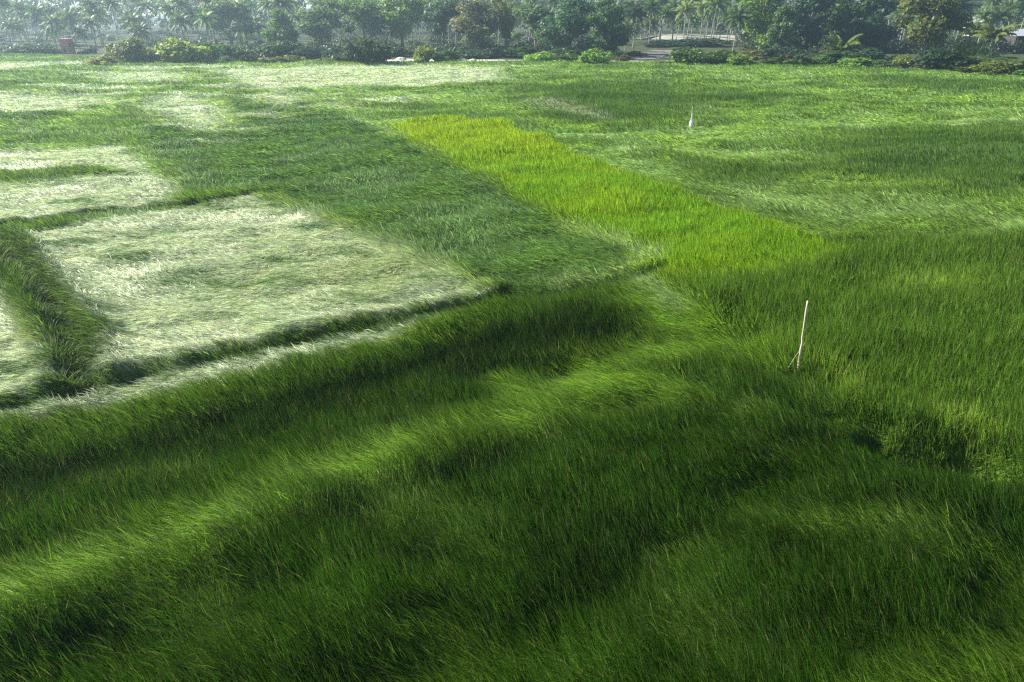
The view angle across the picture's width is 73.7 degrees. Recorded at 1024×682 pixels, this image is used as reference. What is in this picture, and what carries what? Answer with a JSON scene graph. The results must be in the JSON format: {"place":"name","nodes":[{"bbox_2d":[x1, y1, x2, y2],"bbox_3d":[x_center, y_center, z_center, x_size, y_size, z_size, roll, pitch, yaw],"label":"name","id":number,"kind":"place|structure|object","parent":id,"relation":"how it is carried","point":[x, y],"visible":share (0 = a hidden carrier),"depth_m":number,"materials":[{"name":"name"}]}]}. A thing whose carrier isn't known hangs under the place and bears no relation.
{"place":"outdoors","nodes":[
{"label":"outdoors","id":0,"kind":"place"},
{"bbox_2d":[0,16,1023,681],"bbox_3d":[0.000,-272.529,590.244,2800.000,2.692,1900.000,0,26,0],"label":"ground","id":1,"kind":"structure","parent":0,"point":[636,46],"depth_m":18.65,"materials":[{"name":"green plant"}]},
{"bbox_2d":[0,0,11,44],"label":"coconut palm","id":2,"kind":"object","parent":1,"relation":"on","point":[4,4],"visible":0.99,"depth_m":220.66,"materials":[{"name":"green plant"}]},
{"bbox_2d":[0,18,24,42],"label":"coconut palm","id":3,"kind":"object","parent":1,"relation":"on","point":[12,25],"visible":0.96,"depth_m":251.62,"materials":[{"name":"green plant"}]},
{"bbox_2d":[5,0,29,40],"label":"coconut palm","id":4,"kind":"object","parent":1,"relation":"on","point":[20,16],"visible":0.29,"depth_m":280.57,"materials":[{"name":"green plant"}]},
{"bbox_2d":[10,0,30,43],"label":"coconut palm","id":5,"kind":"object","parent":1,"relation":"on","point":[19,9],"visible":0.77,"depth_m":256.15,"materials":[{"name":"green plant"}]},
{"bbox_2d":[0,42,54,53],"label":"shrub","id":6,"kind":"object","parent":1,"relation":"on","point":[27,48],"visible":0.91,"depth_m":202.66,"materials":[{"name":"green plant"}]},
{"bbox_2d":[21,2,49,43],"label":"coconut palm","id":7,"kind":"object","parent":1,"relation":"on","point":[32,11],"visible":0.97,"depth_m":249.80,"materials":[{"name":"green plant"}]},
{"bbox_2d":[41,10,66,47],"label":"coconut palm","id":8,"kind":"object","parent":1,"relation":"on","point":[53,21],"visible":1,"depth_m":235.24,"materials":[{"name":"green plant"}]},
{"bbox_2d":[52,7,83,43],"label":"coconut palm","id":9,"kind":"object","parent":1,"relation":"on","point":[68,16],"visible":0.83,"depth_m":247.87,"materials":[{"name":"green plant"}]},
{"bbox_2d":[57,38,80,53],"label":"red hut","id":10,"kind":"object","parent":1,"relation":"on","point":[67,45],"visible":0.99,"depth_m":204.27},
{"bbox_2d":[68,23,89,46],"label":"coconut palm","id":11,"kind":"object","parent":1,"relation":"on","point":[80,32],"visible":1,"depth_m":239.71,"materials":[{"name":"green plant"}]},
{"bbox_2d":[74,14,102,45],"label":"coconut palm","id":12,"kind":"object","parent":1,"relation":"on","point":[89,20],"visible":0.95,"depth_m":243.82,"materials":[{"name":"green plant"}]},
{"bbox_2d":[72,0,107,44],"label":"coconut palm","id":13,"kind":"object","parent":1,"relation":"on","point":[92,4],"visible":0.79,"depth_m":250.56,"materials":[{"name":"green plant"}]},
{"bbox_2d":[80,3,111,44],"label":"coconut palm","id":14,"kind":"object","parent":1,"relation":"on","point":[96,10],"visible":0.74,"depth_m":250.35,"materials":[{"name":"green plant"}]},
{"bbox_2d":[82,56,124,64],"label":"shrub","id":15,"kind":"object","parent":1,"relation":"on","point":[103,60],"visible":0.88,"depth_m":159.86,"materials":[{"name":"green plant"}]},
{"bbox_2d":[101,0,123,42],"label":"coconut palm","id":16,"kind":"object","parent":1,"relation":"on","point":[111,4],"visible":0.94,"depth_m":255.93,"materials":[{"name":"green plant"}]},
{"bbox_2d":[102,37,155,61],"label":"shrub","id":17,"kind":"object","parent":1,"relation":"on","point":[132,49],"visible":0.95,"depth_m":167.38,"materials":[{"name":"green plant"}]},
{"bbox_2d":[117,11,147,36],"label":"coconut palm","id":18,"kind":"object","parent":1,"relation":"on","point":[129,16],"visible":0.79,"depth_m":265.05,"materials":[{"name":"green plant"}]},
{"bbox_2d":[128,19,152,41],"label":"coconut palm","id":19,"kind":"object","parent":1,"relation":"on","point":[139,29],"visible":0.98,"depth_m":240.22,"materials":[{"name":"green plant"}]},
{"bbox_2d":[131,0,157,39],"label":"coconut palm","id":20,"kind":"object","parent":1,"relation":"on","point":[144,3],"visible":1,"depth_m":282.53,"materials":[{"name":"green plant"}]},
{"bbox_2d":[155,0,183,39],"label":"coconut palm","id":21,"kind":"object","parent":1,"relation":"on","point":[166,6],"visible":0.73,"depth_m":265.84,"materials":[{"name":"green plant"}]},
{"bbox_2d":[142,37,212,62],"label":"shrub","id":22,"kind":"object","parent":1,"relation":"on","point":[177,50],"visible":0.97,"depth_m":166.16,"materials":[{"name":"green plant"}]},
{"bbox_2d":[167,10,193,38],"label":"coconut palm","id":23,"kind":"object","parent":1,"relation":"on","point":[179,19],"visible":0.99,"depth_m":246.21,"materials":[{"name":"green plant"}]},
{"bbox_2d":[170,0,191,41],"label":"coconut palm","id":24,"kind":"object","parent":1,"relation":"on","point":[179,3],"visible":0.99,"depth_m":253.17,"materials":[{"name":"green plant"}]},
{"bbox_2d":[184,4,203,39],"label":"coconut palm","id":25,"kind":"object","parent":1,"relation":"on","point":[191,13],"visible":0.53,"depth_m":272.68,"materials":[{"name":"green plant"}]},
{"bbox_2d":[192,8,219,42],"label":"coconut palm","id":26,"kind":"object","parent":1,"relation":"on","point":[204,17],"visible":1,"depth_m":234.87,"materials":[{"name":"green plant"}]},
{"bbox_2d":[191,41,231,59],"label":"shrub","id":27,"kind":"object","parent":1,"relation":"on","point":[220,49],"visible":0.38,"depth_m":177.65,"materials":[{"name":"green plant"}]},
{"bbox_2d":[204,0,256,44],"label":"broadleaf tree","id":28,"kind":"object","parent":1,"relation":"on","point":[222,10],"visible":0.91,"depth_m":248.56,"materials":[{"name":"green plant"}]},
{"bbox_2d":[226,0,251,43],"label":"coconut palm","id":29,"kind":"object","parent":1,"relation":"on","point":[240,2],"visible":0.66,"depth_m":248.72,"materials":[{"name":"green plant"}]},
{"bbox_2d":[226,44,258,59],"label":"shrub","id":30,"kind":"object","parent":1,"relation":"on","point":[236,52],"visible":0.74,"depth_m":179.49,"materials":[{"name":"green plant"}]},
{"bbox_2d":[245,16,267,40],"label":"coconut palm","id":31,"kind":"object","parent":1,"relation":"on","point":[259,23],"visible":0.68,"depth_m":261.38,"materials":[{"name":"green plant"}]},
{"bbox_2d":[0,59,522,421],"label":"flattened grass","id":32,"kind":"structure","parent":1,"relation":"on","point":[68,199],"depth_m":36.63,"materials":[{"name":"beige plant"}]},
{"bbox_2d":[242,40,307,57],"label":"shrub","id":33,"kind":"object","parent":1,"relation":"on","point":[274,49],"visible":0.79,"depth_m":183.17,"materials":[{"name":"green plant"}]},
{"bbox_2d":[259,7,299,44],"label":"broadleaf tree","id":34,"kind":"object","parent":1,"relation":"on","point":[280,19],"visible":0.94,"depth_m":225.45,"materials":[{"name":"green plant"}]},
{"bbox_2d":[269,0,293,25],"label":"coconut palm","id":35,"kind":"object","parent":1,"relation":"on","point":[285,4],"visible":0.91,"depth_m":234.94,"materials":[{"name":"green plant"}]},
{"bbox_2d":[291,44,342,58],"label":"shrub","id":36,"kind":"object","parent":1,"relation":"on","point":[311,52],"visible":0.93,"depth_m":183.63,"materials":[{"name":"green plant"}]},
{"bbox_2d":[293,5,344,45],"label":"broadleaf tree","id":37,"kind":"object","parent":1,"relation":"on","point":[325,17],"visible":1,"depth_m":224.99,"materials":[{"name":"green plant"}]},
{"bbox_2d":[319,0,338,44],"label":"coconut palm","id":38,"kind":"object","parent":1,"relation":"on","point":[331,4],"visible":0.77,"depth_m":234.44,"materials":[{"name":"green plant"}]},
{"bbox_2d":[337,0,379,40],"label":"broadleaf tree","id":39,"kind":"object","parent":1,"relation":"on","point":[359,9],"visible":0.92,"depth_m":234.12,"materials":[{"name":"green plant"}]},
{"bbox_2d":[330,36,392,62],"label":"shrub","id":40,"kind":"object","parent":1,"relation":"on","point":[366,50],"visible":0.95,"depth_m":163.16,"materials":[{"name":"green plant"}]},
{"bbox_2d":[361,17,387,39],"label":"coconut palm","id":41,"kind":"object","parent":1,"relation":"on","point":[380,27],"visible":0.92,"depth_m":233.35,"materials":[{"name":"green plant"}]},
{"bbox_2d":[367,0,428,46],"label":"broadleaf tree","id":42,"kind":"object","parent":1,"relation":"on","point":[408,7],"visible":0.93,"depth_m":234.69,"materials":[{"name":"green plant"}]},
{"bbox_2d":[386,44,416,56],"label":"shrub","id":43,"kind":"object","parent":1,"relation":"on","point":[397,50],"visible":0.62,"depth_m":192.12,"materials":[{"name":"green plant"}]},
{"bbox_2d":[413,44,434,62],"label":"shrub","id":44,"kind":"object","parent":1,"relation":"on","point":[426,52],"visible":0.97,"depth_m":167.57,"materials":[{"name":"green plant"}]},
{"bbox_2d":[421,0,466,44],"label":"broadleaf tree","id":45,"kind":"object","parent":1,"relation":"on","point":[440,12],"visible":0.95,"depth_m":224.12,"materials":[{"name":"green plant"}]},
{"bbox_2d":[431,50,461,61],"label":"shrub","id":46,"kind":"object","parent":1,"relation":"on","point":[446,56],"visible":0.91,"depth_m":171.06,"materials":[{"name":"green plant"}]},
{"bbox_2d":[450,0,502,47],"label":"broadleaf tree","id":47,"kind":"object","parent":1,"relation":"on","point":[486,25],"visible":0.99,"depth_m":213.66,"materials":[{"name":"green plant"}]},
{"bbox_2d":[453,49,505,59],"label":"shrub","id":48,"kind":"object","parent":1,"relation":"on","point":[470,54],"visible":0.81,"depth_m":183.14,"materials":[{"name":"green plant"}]},
{"bbox_2d":[477,47,515,57],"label":"shrub","id":49,"kind":"object","parent":1,"relation":"on","point":[495,52],"visible":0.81,"depth_m":187.25,"materials":[{"name":"green plant"}]},
{"bbox_2d":[491,0,518,48],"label":"bamboo clump","id":50,"kind":"object","parent":1,"relation":"on","point":[507,24],"visible":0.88,"depth_m":215.64,"materials":[{"name":"green plant"}]},
{"bbox_2d":[0,52,1023,490],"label":"field grass","id":51,"kind":"structure","parent":1,"relation":"on","point":[912,150],"depth_m":54.92,"materials":[{"name":"green plant"}]},
{"bbox_2d":[0,25,1023,56],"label":"undergrowth","id":52,"kind":"object","parent":1,"relation":"on","point":[951,43],"visible":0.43,"depth_m":226.84,"materials":[{"name":"green plant"}]},
{"bbox_2d":[0,0,1023,33],"bbox_3d":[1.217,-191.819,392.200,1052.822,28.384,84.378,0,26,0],"label":"woods","id":53,"kind":"object","parent":1,"relation":"on","point":[110,20],"visible":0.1,"depth_m":377.15,"materials":[{"name":"green plant"}]},
{"bbox_2d":[501,46,542,57],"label":"shrub","id":54,"kind":"object","parent":1,"relation":"on","point":[520,52],"visible":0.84,"depth_m":187.23,"materials":[{"name":"green plant"}]},
{"bbox_2d":[509,3,554,48],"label":"broadleaf tree","id":55,"kind":"object","parent":1,"relation":"on","point":[530,15],"visible":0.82,"depth_m":203.66,"materials":[{"name":"green plant"}]},
{"bbox_2d":[523,51,563,60],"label":"shrub","id":56,"kind":"object","parent":1,"relation":"on","point":[540,56],"visible":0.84,"depth_m":171.13,"materials":[{"name":"green plant"}]},
{"bbox_2d":[545,47,581,59],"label":"shrub","id":57,"kind":"object","parent":1,"relation":"on","point":[562,50],"visible":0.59,"depth_m":184.00,"materials":[{"name":"green plant"}]},
{"bbox_2d":[534,0,599,54],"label":"broadleaf tree","id":58,"kind":"object","parent":1,"relation":"on","point":[567,18],"visible":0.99,"depth_m":191.23,"materials":[{"name":"green plant"}]},
{"bbox_2d":[578,48,611,62],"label":"shrub","id":59,"kind":"object","parent":1,"relation":"on","point":[589,56],"visible":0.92,"depth_m":163.21,"materials":[{"name":"green plant"}]},
{"bbox_2d":[585,0,630,51],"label":"broadleaf tree","id":60,"kind":"object","parent":1,"relation":"on","point":[604,27],"visible":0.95,"depth_m":200.80,"materials":[{"name":"green plant"}]},
{"bbox_2d":[387,112,837,279],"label":"young grass","id":61,"kind":"structure","parent":1,"relation":"on","point":[561,176],"depth_m":45.30,"materials":[{"name":"green plant"}]},
{"bbox_2d":[624,0,651,48],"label":"coconut palm","id":62,"kind":"object","parent":1,"relation":"on","point":[636,12],"visible":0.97,"depth_m":225.06,"materials":[{"name":"green plant"}]},
{"bbox_2d":[640,14,661,43],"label":"coconut palm","id":63,"kind":"object","parent":1,"relation":"on","point":[646,23],"visible":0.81,"depth_m":261.16,"materials":[{"name":"green plant"}]},
{"bbox_2d":[629,49,672,58],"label":"bare earth","id":64,"kind":"structure","parent":1,"relation":"on","point":[653,54],"depth_m":199.57,"materials":[{"name":"grey soil"}]},
{"bbox_2d":[641,0,662,42],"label":"coconut palm","id":65,"kind":"object","parent":1,"relation":"on","point":[653,10],"visible":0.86,"depth_m":242.31,"materials":[{"name":"green plant"}]},
{"bbox_2d":[656,5,676,39],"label":"coconut palm","id":66,"kind":"object","parent":1,"relation":"on","point":[666,12],"visible":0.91,"depth_m":257.11,"materials":[{"name":"green plant"}]},
{"bbox_2d":[643,39,692,46],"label":"shrub","id":67,"kind":"object","parent":1,"relation":"on","point":[656,43],"visible":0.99,"depth_m":243.53,"materials":[{"name":"green plant"}]},
{"bbox_2d":[674,0,697,38],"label":"coconut palm","id":68,"kind":"object","parent":1,"relation":"on","point":[686,8],"visible":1,"depth_m":249.59,"materials":[{"name":"green plant"}]},
{"bbox_2d":[636,34,740,39],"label":"clearing","id":69,"kind":"structure","parent":1,"relation":"on","point":[680,36],"depth_m":335.79,"materials":[{"name":"beige soil"}]},
{"bbox_2d":[669,46,713,64],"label":"shrub","id":70,"kind":"object","parent":1,"relation":"on","point":[689,55],"visible":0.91,"depth_m":161.87,"materials":[{"name":"green plant"}]},
{"bbox_2d":[665,37,737,46],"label":"shrub","id":71,"kind":"object","parent":1,"relation":"on","point":[712,41],"visible":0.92,"depth_m":244.48,"materials":[{"name":"green plant"}]},
{"bbox_2d":[693,0,713,38],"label":"coconut palm","id":72,"kind":"object","parent":1,"relation":"on","point":[701,8],"visible":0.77,"depth_m":256.41,"materials":[{"name":"green plant"}]},
{"bbox_2d":[704,0,731,38],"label":"coconut palm","id":73,"kind":"object","parent":1,"relation":"on","point":[715,4],"visible":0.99,"depth_m":248.61,"materials":[{"name":"green plant"}]},
{"bbox_2d":[704,50,733,64],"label":"shrub","id":74,"kind":"object","parent":1,"relation":"on","point":[716,57],"visible":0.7,"depth_m":162.27,"materials":[{"name":"green plant"}]},
{"bbox_2d":[716,3,737,40],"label":"coconut palm","id":75,"kind":"object","parent":1,"relation":"on","point":[725,16],"visible":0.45,"depth_m":258.62,"materials":[{"name":"green plant"}]},
{"bbox_2d":[724,3,751,49],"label":"coconut palm","id":76,"kind":"object","parent":1,"relation":"on","point":[741,13],"visible":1,"depth_m":201.00,"materials":[{"name":"green plant"}]},
{"bbox_2d":[726,53,755,65],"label":"shrub","id":77,"kind":"object","parent":1,"relation":"on","point":[741,59],"visible":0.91,"depth_m":158.53,"materials":[{"name":"green plant"}]},
{"bbox_2d":[735,0,794,49],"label":"broadleaf tree","id":78,"kind":"object","parent":1,"relation":"on","point":[758,15],"visible":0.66,"depth_m":214.15,"materials":[{"name":"green plant"}]},
{"bbox_2d":[740,50,792,58],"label":"shrub","id":79,"kind":"object","parent":1,"relation":"on","point":[755,54],"visible":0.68,"depth_m":182.85,"materials":[{"name":"plant"}]},
{"bbox_2d":[756,56,798,64],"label":"shrub","id":80,"kind":"object","parent":1,"relation":"on","point":[778,60],"visible":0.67,"depth_m":158.12,"materials":[{"name":"green plant"}]},
{"bbox_2d":[766,2,799,48],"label":"broadleaf tree","id":81,"kind":"object","parent":1,"relation":"on","point":[776,36],"visible":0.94,"depth_m":189.04,"materials":[{"name":"green plant"}]},
{"bbox_2d":[758,46,810,58],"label":"shrub","id":82,"kind":"object","parent":1,"relation":"on","point":[776,51],"visible":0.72,"depth_m":183.71,"materials":[{"name":"green plant"}]},
{"bbox_2d":[785,53,811,64],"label":"shrub","id":83,"kind":"object","parent":1,"relation":"on","point":[801,58],"visible":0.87,"depth_m":156.45,"materials":[{"name":"green plant"}]},
{"bbox_2d":[789,301,808,374],"bbox_3d":[10.259,0.076,24.381,0.478,3.264,0.106,0,26,0],"label":"wooden stake","id":84,"kind":"object","parent":1,"relation":"on","point":[801,346],"visible":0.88,"depth_m":24.31,"materials":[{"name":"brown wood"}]},
{"bbox_2d":[782,0,836,51],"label":"broadleaf tree","id":85,"kind":"object","parent":1,"relation":"on","point":[808,29],"visible":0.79,"depth_m":208.66,"materials":[{"name":"green plant"}]},
{"bbox_2d":[804,54,834,65],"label":"shrub","id":86,"kind":"object","parent":1,"relation":"on","point":[821,59],"visible":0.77,"depth_m":156.69,"materials":[{"name":"green plant"}]},
{"bbox_2d":[804,50,868,62],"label":"shrub","id":87,"kind":"object","parent":1,"relation":"on","point":[835,55],"visible":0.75,"depth_m":169.75,"materials":[{"name":"green plant"}]},
{"bbox_2d":[820,32,864,52],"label":"young palm","id":88,"kind":"object","parent":1,"relation":"on","point":[840,44],"visible":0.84,"depth_m":183.44,"materials":[{"name":"green plant"}]},
{"bbox_2d":[814,0,875,43],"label":"broadleaf tree","id":89,"kind":"object","parent":1,"relation":"on","point":[841,16],"visible":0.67,"depth_m":212.22,"materials":[{"name":"green plant"}]},
{"bbox_2d":[838,57,873,67],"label":"shrub","id":90,"kind":"object","parent":1,"relation":"on","point":[860,61],"visible":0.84,"depth_m":153.66,"materials":[{"name":"green plant"}]},
{"bbox_2d":[844,47,900,61],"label":"shrub","id":91,"kind":"object","parent":1,"relation":"on","point":[873,53],"visible":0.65,"depth_m":170.42,"materials":[{"name":"green plant"}]},
{"bbox_2d":[852,0,902,48],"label":"broadleaf tree","id":92,"kind":"object","parent":1,"relation":"on","point":[875,26],"visible":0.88,"depth_m":208.75,"materials":[{"name":"green plant"}]},
{"bbox_2d":[868,59,897,67],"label":"shrub","id":93,"kind":"object","parent":1,"relation":"on","point":[879,63],"visible":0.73,"depth_m":151.17,"materials":[{"name":"green plant"}]},
{"bbox_2d":[892,53,915,66],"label":"shrub","id":94,"kind":"object","parent":1,"relation":"on","point":[907,59],"visible":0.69,"depth_m":149.11,"materials":[{"name":"green plant"}]},
{"bbox_2d":[891,0,974,56],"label":"broadleaf tree","id":95,"kind":"object","parent":1,"relation":"on","point":[929,28],"visible":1,"depth_m":172.23,"materials":[{"name":"green plant"}]},
{"bbox_2d":[894,47,982,69],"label":"shrub","id":96,"kind":"object","parent":1,"relation":"on","point":[944,59],"visible":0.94,"depth_m":143.11,"materials":[{"name":"green plant"}]},
{"bbox_2d":[950,0,980,37],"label":"coconut palm","id":97,"kind":"object","parent":1,"relation":"on","point":[965,4],"visible":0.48,"depth_m":235.19,"materials":[{"name":"green plant"}]},
{"bbox_2d":[953,38,985,55],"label":"shrub","id":98,"kind":"object","parent":1,"relation":"on","point":[970,48],"visible":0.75,"depth_m":170.91,"materials":[{"name":"green plant"}]},
{"bbox_2d":[955,21,995,41],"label":"young palm","id":99,"kind":"object","parent":1,"relation":"on","point":[976,26],"visible":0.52,"depth_m":217.26,"materials":[{"name":"green plant"}]},
{"bbox_2d":[973,7,996,41],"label":"coconut palm","id":100,"kind":"object","parent":1,"relation":"on","point":[980,15],"visible":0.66,"depth_m":241.40,"materials":[{"name":"green plant"}]},
{"bbox_2d":[953,60,1023,74],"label":"shrub","id":101,"kind":"object","parent":1,"relation":"on","point":[1004,66],"visible":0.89,"depth_m":137.05,"materials":[{"name":"green plant"}]},
{"bbox_2d":[971,22,1018,48],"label":"young palm","id":102,"kind":"object","parent":1,"relation":"on","point":[996,34],"visible":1,"depth_m":206.94,"materials":[{"name":"green plant"}]},
{"bbox_2d":[983,5,1018,47],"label":"coconut palm","id":103,"kind":"object","parent":1,"relation":"on","point":[999,15],"visible":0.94,"depth_m":233.53,"materials":[{"name":"green plant"}]},
{"bbox_2d":[997,29,1023,47],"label":"tin shed","id":104,"kind":"structure","parent":1,"relation":"on","point":[1012,39],"depth_m":221.55,"materials":[{"name":"grey metal"}]},
{"bbox_2d":[18,0,1020,15],"label":"sky","id":105,"kind":"structure","parent":0,"point":[76,3],"materials":[{"name":"white"}]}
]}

